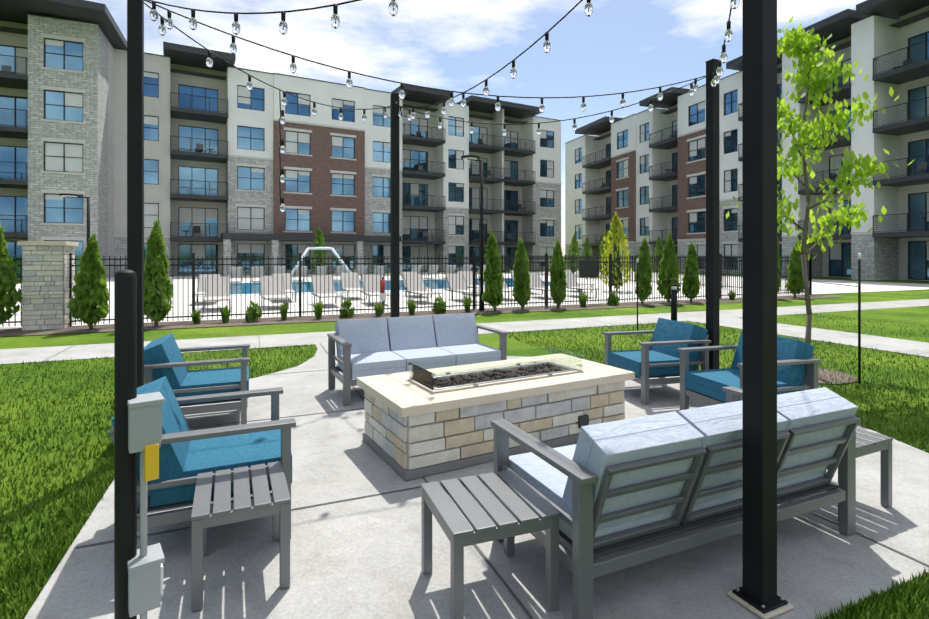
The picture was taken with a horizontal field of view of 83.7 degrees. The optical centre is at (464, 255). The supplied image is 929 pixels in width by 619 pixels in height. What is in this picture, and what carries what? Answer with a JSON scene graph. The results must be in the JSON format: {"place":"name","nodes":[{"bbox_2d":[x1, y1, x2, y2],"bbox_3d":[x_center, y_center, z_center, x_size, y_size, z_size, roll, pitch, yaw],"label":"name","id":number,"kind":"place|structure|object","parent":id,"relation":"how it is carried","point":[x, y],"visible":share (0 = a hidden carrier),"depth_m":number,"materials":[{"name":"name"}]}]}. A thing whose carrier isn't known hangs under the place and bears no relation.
{"place":"outdoors","nodes":[
{"label":"outdoors","id":0,"kind":"place"},
{"bbox_2d":[187,278,599,296],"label":"pool water","id":1,"kind":"structure","parent":0,"point":[255,288],"depth_m":25.58,"materials":[{"name":"blue liquid"}]},
{"bbox_2d":[0,257,928,618],"bbox_3d":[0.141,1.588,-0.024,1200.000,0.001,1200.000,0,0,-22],"label":"lawn","id":2,"kind":"structure","parent":0,"point":[910,319],"depth_m":8.14,"materials":[{"name":"green plant"}]},
{"bbox_2d":[0,0,126,278],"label":"building facade","id":3,"kind":"structure","parent":2,"relation":"on","point":[56,98],"depth_m":33.68,"materials":[{"name":"stone"}]},
{"bbox_2d":[113,41,561,275],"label":"building facade","id":4,"kind":"structure","parent":2,"relation":"on","point":[211,159],"depth_m":44.96,"materials":[{"name":"stone"}]},
{"bbox_2d":[0,295,835,336],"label":"mulch bed","id":5,"kind":"object","parent":2,"relation":"on","point":[147,326],"depth_m":13.11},
{"bbox_2d":[0,225,22,324],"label":"arborvitae tree","id":6,"kind":"object","parent":5,"relation":"on","point":[11,296],"visible":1,"depth_m":10.66,"materials":[{"name":"green plant"}]},
{"bbox_2d":[17,241,77,329],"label":"stone pillar","id":7,"kind":"structure","parent":5,"relation":"on","point":[45,289],"depth_m":11.01,"materials":[{"name":"grey stone"}]},
{"bbox_2d":[67,233,109,329],"bbox_3d":[-7.911,0.550,10.981,0.767,2.075,0.764,2,1,-13],"label":"arborvitae tree","id":8,"kind":"object","parent":5,"relation":"on","point":[91,291],"visible":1,"depth_m":10.81,"materials":[{"name":"green plant"}]},
{"bbox_2d":[144,219,173,326],"bbox_3d":[-6.774,0.382,11.454,0.678,2.412,0.690,0,0,44],"label":"arborvitae tree","id":9,"kind":"object","parent":5,"relation":"on","point":[159,286],"visible":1,"depth_m":11.33,"materials":[{"name":"green plant"}]},
{"bbox_2d":[189,309,202,323],"bbox_3d":[-6.137,1.404,11.910,0.378,0.368,0.324,0,0,5],"label":"shrub","id":10,"kind":"object","parent":5,"relation":"on","point":[196,318],"visible":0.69,"depth_m":11.87,"materials":[{"name":"green plant"}]},
{"bbox_2d":[218,305,232,322],"bbox_3d":[-5.591,1.363,12.106,0.314,0.451,0.338,0,0,-2],"label":"shrub","id":11,"kind":"object","parent":5,"relation":"on","point":[225,313],"visible":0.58,"depth_m":12.07,"materials":[{"name":"green plant"}]},
{"bbox_2d":[245,300,261,321],"bbox_3d":[-5.016,1.339,12.318,0.405,0.580,0.397,0,0,-22],"label":"shrub","id":12,"kind":"object","parent":5,"relation":"on","point":[254,314],"visible":1,"depth_m":12.24,"materials":[{"name":"green plant"}]},
{"bbox_2d":[278,301,289,319],"bbox_3d":[-4.405,1.343,12.626,0.304,0.490,0.352,0,0,-37],"label":"shrub","id":13,"kind":"object","parent":5,"relation":"on","point":[283,310],"visible":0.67,"depth_m":12.57,"materials":[{"name":"green plant"}]},
{"bbox_2d":[312,300,323,318],"bbox_3d":[-3.588,1.333,12.782,0.353,0.510,0.345,0,0,-22],"label":"shrub","id":14,"kind":"object","parent":5,"relation":"on","point":[318,308],"visible":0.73,"depth_m":12.71,"materials":[{"name":"green plant"}]},
{"bbox_2d":[339,297,354,317],"bbox_3d":[-2.975,1.339,13.125,0.394,0.557,0.398,0,0,41],"label":"shrub","id":15,"kind":"object","parent":5,"relation":"on","point":[346,306],"visible":0.96,"depth_m":13.05,"materials":[{"name":"green plant"}]},
{"bbox_2d":[373,301,382,316],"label":"shrub","id":16,"kind":"object","parent":5,"relation":"on","point":[378,309],"visible":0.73,"depth_m":13.30,"materials":[{"name":"green plant"}]},
{"bbox_2d":[380,277,385,313],"bbox_3d":[-2.212,1.088,14.033,0.140,1.000,0.140,0,0,-22],"label":"extinguisher","id":17,"kind":"object","parent":5,"relation":"on","point":[383,296],"visible":0.9,"depth_m":13.98,"materials":[{"name":"red paint"}]},
{"bbox_2d":[407,297,416,314],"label":"shrub","id":18,"kind":"object","parent":5,"relation":"on","point":[411,307],"visible":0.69,"depth_m":13.70,"materials":[{"name":"green plant"}]},
{"bbox_2d":[432,296,445,313],"bbox_3d":[-0.687,1.347,14.130,0.376,0.531,0.416,0,0,-35],"label":"shrub","id":19,"kind":"object","parent":5,"relation":"on","point":[440,307],"visible":0.98,"depth_m":14.07,"materials":[{"name":"green plant"}]},
{"bbox_2d":[462,296,472,311],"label":"shrub","id":20,"kind":"object","parent":5,"relation":"on","point":[467,303],"visible":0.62,"depth_m":14.31,"materials":[{"name":"green plant"}]},
{"bbox_2d":[461,155,483,310],"bbox_3d":[0.270,-0.584,14.550,0.751,4.345,0.520,0,0,-18],"label":"lamp post","id":21,"kind":"object","parent":5,"relation":"on","point":[474,158],"visible":0.85,"depth_m":14.78,"materials":[{"name":"black metal"}]},
{"bbox_2d":[481,229,503,310],"bbox_3d":[0.788,0.414,14.601,0.644,2.352,0.626,0,0,-2],"label":"arborvitae tree","id":22,"kind":"object","parent":5,"relation":"on","point":[492,295],"visible":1,"depth_m":14.46,"materials":[{"name":"green plant"}]},
{"bbox_2d":[512,238,530,309],"bbox_3d":[1.651,0.528,15.044,0.568,2.123,0.586,-2,-2,14],"label":"arborvitae tree","id":23,"kind":"object","parent":5,"relation":"on","point":[521,291],"visible":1,"depth_m":14.90,"materials":[{"name":"green plant"}]},
{"bbox_2d":[549,239,566,307],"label":"arborvitae tree","id":24,"kind":"object","parent":5,"relation":"on","point":[558,285],"visible":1,"depth_m":15.30,"materials":[{"name":"green plant"}]},
{"bbox_2d":[577,292,587,306],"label":"shrub","id":25,"kind":"object","parent":5,"relation":"on","point":[583,299],"visible":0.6,"depth_m":15.73,"materials":[{"name":"green plant"}]},
{"bbox_2d":[606,291,619,305],"bbox_3d":[4.681,1.351,16.335,0.410,0.559,0.404,0,0,37],"label":"shrub","id":26,"kind":"object","parent":5,"relation":"on","point":[613,298],"visible":0.98,"depth_m":16.26,"materials":[{"name":"green plant"}]},
{"bbox_2d":[634,236,652,303],"bbox_3d":[5.767,0.463,16.734,0.590,2.251,0.576,2,0,-32],"label":"arborvitae tree","id":27,"kind":"object","parent":5,"relation":"on","point":[645,272],"visible":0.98,"depth_m":16.60,"materials":[{"name":"green plant"}]},
{"bbox_2d":[657,232,680,302],"bbox_3d":[6.707,0.402,17.015,0.730,2.374,0.776,0,1,-5],"label":"arborvitae tree","id":28,"kind":"object","parent":5,"relation":"on","point":[668,274],"visible":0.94,"depth_m":16.91,"materials":[{"name":"green plant"}]},
{"bbox_2d":[682,240,699,301],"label":"arborvitae tree","id":29,"kind":"object","parent":5,"relation":"on","point":[690,285],"visible":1,"depth_m":17.31,"materials":[{"name":"green plant"}]},
{"bbox_2d":[727,290,735,299],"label":"shrub","id":30,"kind":"object","parent":5,"relation":"on","point":[732,294],"visible":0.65,"depth_m":18.19,"materials":[{"name":"green plant"}]},
{"bbox_2d":[777,235,780,293],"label":"arborvitae tree","id":31,"kind":"object","parent":5,"relation":"on","point":[778,270],"visible":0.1,"depth_m":18.78,"materials":[{"name":"green plant"}]},
{"bbox_2d":[785,241,803,297],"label":"arborvitae tree","id":32,"kind":"object","parent":5,"relation":"on","point":[794,285],"visible":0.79,"depth_m":19.13,"materials":[{"name":"green plant"}]},
{"bbox_2d":[0,313,928,618],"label":"grass blades","id":33,"kind":"object","parent":2,"relation":"on","point":[58,505],"visible":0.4,"depth_m":4.87,"materials":[{"name":"green plant"}]},
{"bbox_2d":[670,284,677,320],"bbox_3d":[4.825,1.128,11.943,0.160,0.920,0.160,0,0,-22],"label":"bollard light","id":34,"kind":"object","parent":2,"relation":"on","point":[674,302],"visible":0.88,"depth_m":11.88,"materials":[{"name":"black paint"}]},
{"bbox_2d":[637,253,860,383],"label":"tree stakes","id":35,"kind":"object","parent":2,"relation":"on","point":[859,318],"visible":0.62,"depth_m":6.39,"materials":[{"name":"black metal"}]},
{"bbox_2d":[692,318,928,356],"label":"walkway","id":36,"kind":"structure","parent":2,"relation":"on","point":[895,345],"depth_m":9.85,"materials":[{"name":"concrete"}]},
{"bbox_2d":[818,368,856,383],"bbox_3d":[4.545,1.574,6.901,1.100,0.001,1.100,0,0,-22],"label":"mulch ring","id":37,"kind":"object","parent":2,"relation":"on","point":[826,373],"depth_m":6.74,"materials":[{"name":"brown wood"}]},
{"bbox_2d":[725,15,914,344],"bbox_3d":[4.628,-0.783,7.065,1.924,4.747,1.972,0,0,27],"label":"young maple tree","id":38,"kind":"object","parent":37,"relation":"on","point":[813,72],"visible":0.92,"depth_m":6.82,"materials":[{"name":"green plant"}]},
{"bbox_2d":[0,271,928,328],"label":"pool deck paving","id":39,"kind":"structure","parent":0,"point":[357,300],"depth_m":19.28,"materials":[{"name":"beige concrete"}]},
{"bbox_2d":[59,193,90,243],"bbox_3d":[-11.594,-0.109,15.418,0.751,3.395,0.520,0,0,-18],"label":"lamp post","id":40,"kind":"object","parent":39,"relation":"on","point":[88,207],"visible":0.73,"depth_m":15.64,"materials":[{"name":"black metal"}]},
{"bbox_2d":[195,274,220,304],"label":"pool lounger","id":41,"kind":"object","parent":39,"relation":"on","point":[201,286],"visible":0.46,"depth_m":17.61,"materials":[{"name":"grey plastic"}]},
{"bbox_2d":[203,276,230,311],"bbox_3d":[-7.205,1.109,15.121,0.690,0.918,1.900,0,0,-25],"label":"pool lounger","id":42,"kind":"object","parent":39,"relation":"on","point":[226,288],"visible":0.85,"depth_m":15.57,"materials":[{"name":"grey plastic"}]},
{"bbox_2d":[230,267,242,281],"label":"pool lounger","id":43,"kind":"object","parent":39,"relation":"on","point":[239,271],"visible":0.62,"depth_m":29.88,"materials":[{"name":"grey"}]},
{"bbox_2d":[251,266,263,281],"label":"pool lounger","id":44,"kind":"object","parent":39,"relation":"on","point":[254,271],"visible":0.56,"depth_m":30.30,"materials":[{"name":"grey"}]},
{"bbox_2d":[260,276,288,309],"bbox_3d":[-5.770,1.109,15.709,0.690,0.918,1.900,0,0,-24],"label":"pool lounger","id":45,"kind":"object","parent":39,"relation":"on","point":[272,288],"visible":0.88,"depth_m":16.16,"materials":[{"name":"grey plastic"}]},
{"bbox_2d":[273,266,285,273],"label":"pool lounger","id":46,"kind":"object","parent":39,"relation":"on","point":[281,269],"visible":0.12,"depth_m":30.67,"materials":[{"name":"grey"}]},
{"bbox_2d":[271,273,296,302],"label":"pool lounger","id":47,"kind":"object","parent":39,"relation":"on","point":[288,282],"visible":0.52,"depth_m":18.65,"materials":[{"name":"grey plastic"}]},
{"bbox_2d":[293,266,306,280],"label":"pool lounger","id":48,"kind":"object","parent":39,"relation":"on","point":[297,271],"visible":0.73,"depth_m":31.27,"materials":[{"name":"grey"}]},
{"bbox_2d":[312,226,326,271],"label":"arborvitae tree","id":49,"kind":"object","parent":39,"relation":"on","point":[319,240],"visible":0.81,"depth_m":38.98,"materials":[{"name":"green plant"}]},
{"bbox_2d":[313,266,326,274],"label":"pool lounger","id":50,"kind":"object","parent":39,"relation":"on","point":[318,270],"visible":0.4,"depth_m":31.63,"materials":[{"name":"grey"}]},
{"bbox_2d":[291,247,362,287],"bbox_3d":[-6.364,0.616,23.246,3.699,1.976,0.120,0,0,-22],"label":"pool arch feature","id":51,"kind":"object","parent":39,"relation":"on","point":[321,248],"visible":0.75,"depth_m":23.20,"materials":[{"name":"white paint"}]},
{"bbox_2d":[311,275,343,303],"bbox_3d":[-4.335,1.109,16.296,0.690,0.918,1.900,0,0,-24],"label":"pool lounger","id":52,"kind":"object","parent":39,"relation":"on","point":[313,278],"visible":0.71,"depth_m":16.74,"materials":[{"name":"grey plastic"}]},
{"bbox_2d":[333,266,346,275],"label":"pool lounger","id":53,"kind":"object","parent":39,"relation":"on","point":[339,269],"visible":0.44,"depth_m":32.08,"materials":[{"name":"grey"}]},
{"bbox_2d":[340,272,366,299],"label":"pool lounger","id":54,"kind":"object","parent":39,"relation":"on","point":[350,281],"visible":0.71,"depth_m":19.46,"materials":[{"name":"grey plastic"}]},
{"bbox_2d":[355,266,366,278],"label":"pool lounger","id":55,"kind":"object","parent":39,"relation":"on","point":[360,270],"visible":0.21,"depth_m":32.56,"materials":[{"name":"grey"}]},
{"bbox_2d":[361,274,389,305],"bbox_3d":[-2.884,1.109,16.891,0.690,0.918,1.900,0,0,-19],"label":"pool lounger","id":56,"kind":"object","parent":39,"relation":"on","point":[365,282],"visible":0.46,"depth_m":17.35,"materials":[{"name":"grey plastic"}]},
{"bbox_2d":[370,266,385,276],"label":"pool lounger","id":57,"kind":"object","parent":39,"relation":"on","point":[378,270],"visible":0.65,"depth_m":33.03,"materials":[{"name":"grey"}]},
{"bbox_2d":[2,253,811,326],"bbox_3d":[-6.916,0.767,28.422,32.575,1.642,30.078,0,0,-22],"label":"pool fence","id":58,"kind":"object","parent":39,"relation":"on","point":[590,268],"visible":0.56,"depth_m":15.06,"materials":[{"name":"black metal"}]},
{"bbox_2d":[400,272,432,297],"bbox_3d":[-1.865,1.109,19.901,0.690,0.918,1.900,0,0,-24],"label":"pool lounger","id":59,"kind":"object","parent":39,"relation":"on","point":[402,273],"visible":0.35,"depth_m":20.33,"materials":[{"name":"grey plastic"}]},
{"bbox_2d":[411,265,422,274],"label":"pool lounger","id":60,"kind":"object","parent":39,"relation":"on","point":[414,268],"visible":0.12,"depth_m":33.87,"materials":[{"name":"grey"}]},
{"bbox_2d":[402,274,440,303],"bbox_3d":[-1.470,1.109,17.470,0.690,0.918,1.900,0,0,-26],"label":"pool lounger","id":61,"kind":"object","parent":39,"relation":"on","point":[414,284],"visible":0.79,"depth_m":17.89,"materials":[{"name":"grey plastic"}]},
{"bbox_2d":[421,265,438,278],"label":"pool lounger","id":62,"kind":"object","parent":39,"relation":"on","point":[433,268],"visible":0.79,"depth_m":34.41,"materials":[{"name":"grey"}]},
{"bbox_2d":[438,265,455,277],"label":"pool lounger","id":63,"kind":"object","parent":39,"relation":"on","point":[447,268],"visible":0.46,"depth_m":34.87,"materials":[{"name":"grey"}]},
{"bbox_2d":[444,273,484,302],"bbox_3d":[-0.032,1.109,18.059,0.690,0.918,1.900,0,0,-24],"label":"pool lounger","id":64,"kind":"object","parent":39,"relation":"on","point":[462,285],"visible":0.75,"depth_m":18.51,"materials":[{"name":"grey plastic"}]},
{"bbox_2d":[461,265,472,270],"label":"pool lounger","id":65,"kind":"object","parent":39,"relation":"on","point":[463,268],"visible":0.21,"depth_m":35.21,"materials":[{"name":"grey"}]},
{"bbox_2d":[457,271,484,293],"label":"pool lounger","id":66,"kind":"object","parent":39,"relation":"on","point":[471,278],"visible":0.4,"depth_m":21.37,"materials":[{"name":"grey plastic"}]},
{"bbox_2d":[484,273,512,291],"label":"pool lounger","id":67,"kind":"object","parent":39,"relation":"on","point":[503,289],"visible":0.27,"depth_m":19.06,"materials":[{"name":"grey plastic"}]},
{"bbox_2d":[529,272,549,299],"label":"pool lounger","id":68,"kind":"object","parent":39,"relation":"on","point":[536,283],"visible":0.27,"depth_m":19.70,"materials":[{"name":"grey plastic"}]},
{"bbox_2d":[567,233,580,272],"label":"arborvitae tree","id":69,"kind":"object","parent":39,"relation":"on","point":[574,247],"visible":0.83,"depth_m":42.21,"materials":[{"name":"green plant"}]},
{"bbox_2d":[564,270,593,292],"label":"pool lounger","id":70,"kind":"object","parent":39,"relation":"on","point":[578,283],"visible":0.31,"depth_m":22.21,"materials":[{"name":"grey plastic"}]},
{"bbox_2d":[566,272,597,297],"bbox_3d":[4.281,1.109,19.825,0.690,0.918,1.900,0,0,-21],"label":"pool lounger","id":71,"kind":"object","parent":39,"relation":"on","point":[569,278],"visible":0.6,"depth_m":20.24,"materials":[{"name":"grey plastic"}]},
{"bbox_2d":[581,236,591,259],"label":"arborvitae tree","id":72,"kind":"object","parent":39,"relation":"on","point":[587,250],"visible":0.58,"depth_m":47.66,"materials":[{"name":"green plant"}]},
{"bbox_2d":[599,230,612,277],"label":"arborvitae tree","id":73,"kind":"object","parent":39,"relation":"on","point":[602,251],"visible":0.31,"depth_m":36.28,"materials":[{"name":"green plant"}]},
{"bbox_2d":[599,213,631,290],"bbox_3d":[6.564,-0.171,22.656,1.534,3.519,1.441,-1,-1,13],"label":"yellow tree","id":74,"kind":"object","parent":39,"relation":"on","point":[616,226],"visible":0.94,"depth_m":22.49,"materials":[{"name":"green plant"}]},
{"bbox_2d":[654,236,663,272],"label":"arborvitae tree","id":75,"kind":"object","parent":39,"relation":"on","point":[658,251],"visible":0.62,"depth_m":41.94,"materials":[{"name":"green plant"}]},
{"bbox_2d":[0,299,928,363],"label":"path","id":76,"kind":"structure","parent":0,"point":[20,355],"depth_m":10.62,"materials":[{"name":"concrete"}]},
{"bbox_2d":[86,0,865,255],"label":"sky","id":77,"kind":"structure","parent":0,"point":[451,45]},
{"bbox_2d":[25,300,928,618],"bbox_3d":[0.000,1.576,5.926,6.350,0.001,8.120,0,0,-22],"label":"patio","id":78,"kind":"structure","parent":0,"point":[358,558],"depth_m":2.71,"materials":[{"name":"concrete"}]},
{"bbox_2d":[127,0,143,387],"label":"light post","id":79,"kind":"object","parent":78,"relation":"on","point":[135,135],"depth_m":4.05,"materials":[{"name":"metal"}]},
{"bbox_2d":[144,0,739,211],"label":"string lights","id":80,"kind":"object","parent":79,"relation":"attached to","point":[335,11],"visible":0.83,"depth_m":4.73},
{"bbox_2d":[114,269,164,618],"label":"utility pedestal","id":81,"kind":"object","parent":78,"relation":"on","point":[138,581],"visible":1,"depth_m":1.93,"materials":[{"name":"grey metal"}]},
{"bbox_2d":[144,344,249,424],"bbox_3d":[-2.494,1.226,4.862,0.893,0.691,0.845,0,0,-22],"label":"blue chair","id":82,"kind":"object","parent":78,"relation":"on","point":[244,360],"visible":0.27,"depth_m":4.58,"materials":[{"name":"metal"}]},
{"bbox_2d":[144,333,248,404],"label":"armchair cushions","id":83,"kind":"object","parent":82,"relation":"on","point":[164,349],"visible":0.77,"depth_m":4.65,"materials":[{"name":"blue fabric"}]},
{"bbox_2d":[108,387,295,538],"bbox_3d":[-1.515,1.226,3.079,0.893,0.691,0.845,0,0,-24],"label":"blue chair","id":84,"kind":"object","parent":78,"relation":"on","point":[159,519],"visible":0.17,"depth_m":2.77,"materials":[{"name":"metal"}]},
{"bbox_2d":[111,376,291,506],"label":"armchair cushions","id":85,"kind":"object","parent":84,"relation":"on","point":[179,460],"visible":0.56,"depth_m":2.92,"materials":[{"name":"blue fabric"}]},
{"bbox_2d":[191,461,290,611],"bbox_3d":[-1.115,1.362,2.595,0.420,0.420,0.500,0,0,-24],"label":"side table","id":86,"kind":"object","parent":78,"relation":"on","point":[203,519],"visible":0.96,"depth_m":2.45,"materials":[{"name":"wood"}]},
{"bbox_2d":[390,93,398,317],"bbox_3d":[-0.946,-0.308,7.053,0.190,3.760,0.190,0,0,-24],"label":"light post","id":87,"kind":"object","parent":78,"relation":"on","point":[394,208],"visible":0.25,"depth_m":7.01,"materials":[{"name":"metal"}]},
{"bbox_2d":[327,324,507,405],"bbox_3d":[-0.560,1.226,6.222,1.985,0.691,0.893,0,0,-26],"label":"sofa","id":88,"kind":"object","parent":78,"relation":"on","point":[346,380],"visible":0.29,"depth_m":5.91,"materials":[{"name":"metal"}]},
{"bbox_2d":[335,313,500,378],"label":"sofa cushions","id":89,"kind":"object","parent":88,"relation":"on","point":[380,346],"visible":0.83,"depth_m":6.18,"materials":[{"name":"grey fabric"}]},
{"bbox_2d":[421,470,559,618],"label":"side table","id":90,"kind":"object","parent":78,"relation":"on","point":[511,503],"visible":1,"depth_m":2.31,"materials":[{"name":"wood"}]},
{"bbox_2d":[357,353,634,480],"bbox_3d":[0.300,1.306,4.547,2.240,0.531,1.020,0,0,-29],"label":"fire pit","id":91,"kind":"object","parent":78,"relation":"on","point":[414,429],"visible":0.92,"depth_m":4.08,"materials":[{"name":"grey stone"}]},
{"bbox_2d":[407,347,583,389],"bbox_3d":[0.300,0.976,4.547,1.520,0.142,0.510,0,0,-29],"label":"burner","id":92,"kind":"object","parent":91,"relation":"on","point":[422,376],"visible":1,"depth_m":4.30,"materials":[{"name":"silver metal"}]},
{"bbox_2d":[434,362,561,387],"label":"lava rocks","id":93,"kind":"object","parent":91,"relation":"in","point":[529,370],"depth_m":4.52,"materials":[{"name":"black stone"}]},
{"bbox_2d":[603,330,710,404],"bbox_3d":[2.203,1.226,5.960,0.893,0.691,0.845,0,0,-14],"label":"blue chair","id":94,"kind":"object","parent":78,"relation":"on","point":[644,381],"visible":0.42,"depth_m":5.56,"materials":[{"name":"metal"}]},
{"bbox_2d":[607,318,707,376],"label":"armchair cushions","id":95,"kind":"object","parent":94,"relation":"on","point":[664,330],"visible":0.83,"depth_m":5.83,"materials":[{"name":"blue fabric"}]},
{"bbox_2d":[491,386,860,618],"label":"sofa","id":96,"kind":"object","parent":78,"relation":"on","point":[582,565],"visible":0.69,"depth_m":2.44,"materials":[{"name":"metal"}]},
{"bbox_2d":[509,387,857,539],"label":"sofa cushions","id":97,"kind":"object","parent":96,"relation":"on","point":[597,449],"visible":0.62,"depth_m":2.46,"materials":[{"name":"white fabric"}]},
{"bbox_2d":[705,59,718,369],"bbox_3d":[2.792,-0.308,5.836,0.190,3.760,0.190,0,0,-24],"label":"light post","id":98,"kind":"object","parent":78,"relation":"on","point":[712,210],"visible":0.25,"depth_m":5.80,"materials":[{"name":"metal"}]},
{"bbox_2d":[677,345,820,409],"bbox_3d":[2.670,1.226,4.899,0.893,0.691,0.845,0,0,-16],"label":"blue chair","id":99,"kind":"object","parent":78,"relation":"on","point":[811,377],"visible":0.31,"depth_m":4.83,"materials":[{"name":"metal"}]},
{"bbox_2d":[684,332,813,401],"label":"armchair cushions","id":100,"kind":"object","parent":99,"relation":"on","point":[712,383],"visible":0.46,"depth_m":4.72,"materials":[{"name":"blue fabric"}]},
{"bbox_2d":[727,0,793,618],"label":"light post","id":101,"kind":"object","parent":78,"relation":"on","point":[756,593],"visible":1,"depth_m":2.32,"materials":[{"name":"metal"}]},
{"bbox_2d":[838,428,892,519],"bbox_3d":[2.351,1.357,3.366,0.500,0.430,0.500,0,0,-25],"label":"side table","id":102,"kind":"object","parent":78,"relation":"on","point":[868,442],"visible":0.33,"depth_m":3.24,"materials":[{"name":"metal"}]},
{"bbox_2d":[565,0,928,280],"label":"building facade","id":103,"kind":"structure","parent":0,"point":[642,174],"depth_m":38.10,"materials":[{"name":"stone"}]}
]}

